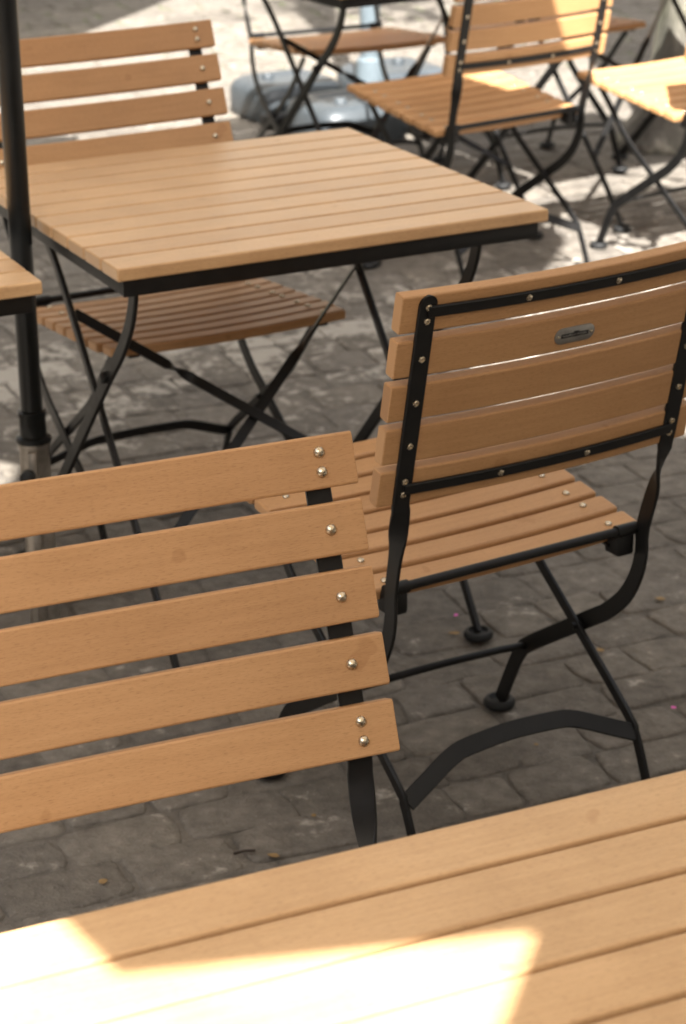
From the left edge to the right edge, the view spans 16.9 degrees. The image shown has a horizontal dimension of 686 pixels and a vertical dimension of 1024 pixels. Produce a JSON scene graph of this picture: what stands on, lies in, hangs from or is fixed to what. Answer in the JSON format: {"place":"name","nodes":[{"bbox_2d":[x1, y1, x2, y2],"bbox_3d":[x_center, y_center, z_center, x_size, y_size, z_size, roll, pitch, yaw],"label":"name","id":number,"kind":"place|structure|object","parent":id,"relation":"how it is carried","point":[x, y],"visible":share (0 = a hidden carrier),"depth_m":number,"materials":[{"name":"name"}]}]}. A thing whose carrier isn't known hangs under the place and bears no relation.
{"place":"outdoors","nodes":[
{"label":"outdoors","id":0,"kind":"place"},
{"bbox_2d":[0,0,685,932],"bbox_3d":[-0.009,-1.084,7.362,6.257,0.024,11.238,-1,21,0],"label":"paving","id":1,"kind":"structure","parent":0,"point":[260,816],"depth_m":4.27,"materials":[{"name":"stone"}]},
{"bbox_2d":[0,251,41,316],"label":"folding table","id":2,"kind":"object","parent":1,"relation":"on","point":[20,286],"visible":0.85,"depth_m":3.45,"materials":[{"name":"black paint"}]},
{"bbox_2d":[0,0,59,622],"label":"parasol","id":3,"kind":"object","parent":1,"relation":"on","point":[33,438],"visible":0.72,"depth_m":3.79,"materials":[{"name":"paint"}]},
{"bbox_2d":[99,879,106,883],"bbox_3d":[-0.338,0.519,3.257,0.011,0.002,0.015,13,25,31],"label":"dry leaf","id":4,"kind":"object","parent":1,"relation":"on","point":[102,881],"visible":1,"depth_m":3.26,"materials":[{"name":"brown plant"}]},
{"bbox_2d":[0,19,345,539],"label":"folding chair","id":5,"kind":"object","parent":1,"relation":"on","point":[241,311],"visible":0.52,"depth_m":4.42,"materials":[{"name":"black paint"}]},
{"bbox_2d":[0,431,399,847],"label":"folding chair","id":6,"kind":"object","parent":1,"relation":"on","point":[346,665],"visible":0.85,"depth_m":2.23,"materials":[{"name":"brown wood"}]},
{"bbox_2d":[233,849,254,854],"bbox_3d":[-0.142,0.488,3.326,0.033,0.005,0.007,-7,22,-16],"label":"twig","id":7,"kind":"object","parent":1,"relation":"on","point":[243,851],"visible":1,"depth_m":3.33,"materials":[{"name":"brown wood"}]},
{"bbox_2d":[267,853,278,856],"bbox_3d":[-0.100,0.492,3.319,0.019,0.002,0.012,12,25,29],"label":"dry leaf","id":8,"kind":"object","parent":1,"relation":"on","point":[273,854],"visible":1,"depth_m":3.32,"materials":[{"name":"brown plant"}]},
{"bbox_2d":[0,128,547,668],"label":"folding table","id":9,"kind":"object","parent":1,"relation":"on","point":[132,228],"visible":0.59,"depth_m":3.87,"materials":[{"name":"brown wood"}]},
{"bbox_2d":[230,5,441,140],"bbox_3d":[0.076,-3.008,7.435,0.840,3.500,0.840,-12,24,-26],"label":"parasol stand","id":10,"kind":"object","parent":1,"relation":"on","point":[331,99],"visible":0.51,"depth_m":7.96,"materials":[{"name":"paint"}]},
{"bbox_2d":[0,770,685,1023],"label":"folding table","id":11,"kind":"object","parent":1,"relation":"on","point":[571,910],"visible":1,"depth_m":1.74,"materials":[{"name":"black paint"}]},
{"bbox_2d":[241,0,446,157],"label":"folding chair","id":12,"kind":"object","parent":1,"relation":"on","point":[378,37],"visible":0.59,"depth_m":6.98,"materials":[{"name":"black paint"}]},
{"bbox_2d":[262,0,543,268],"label":"folding table","id":13,"kind":"object","parent":1,"relation":"on","point":[342,6],"visible":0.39,"depth_m":6.41,"materials":[{"name":"black paint"}]},
{"bbox_2d":[247,241,685,835],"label":"folding chair","id":14,"kind":"object","parent":1,"relation":"on","point":[445,497],"visible":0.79,"depth_m":3.12,"materials":[{"name":"brown wood"}]},
{"bbox_2d":[347,0,612,276],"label":"folding chair","id":15,"kind":"object","parent":1,"relation":"on","point":[463,92],"visible":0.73,"depth_m":5.96,"materials":[{"name":"brown wood"}]},
{"bbox_2d":[432,0,645,188],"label":"folding chair","id":16,"kind":"object","parent":1,"relation":"on","point":[624,25],"visible":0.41,"depth_m":7.21,"materials":[{"name":"black paint"}]},
{"bbox_2d":[467,0,685,232],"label":"folding table","id":17,"kind":"object","parent":1,"relation":"on","point":[540,84],"visible":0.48,"depth_m":6.74,"materials":[{"name":"black paint"}]},
{"bbox_2d":[578,51,685,248],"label":"folding table","id":18,"kind":"object","parent":1,"relation":"on","point":[658,88],"visible":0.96,"depth_m":6.24,"materials":[{"name":"black paint"}]},
{"bbox_2d":[609,0,685,154],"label":"tree","id":19,"kind":"object","parent":1,"relation":"on","point":[661,135],"visible":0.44,"depth_m":7.49,"materials":[{"name":"plant"}]}
]}

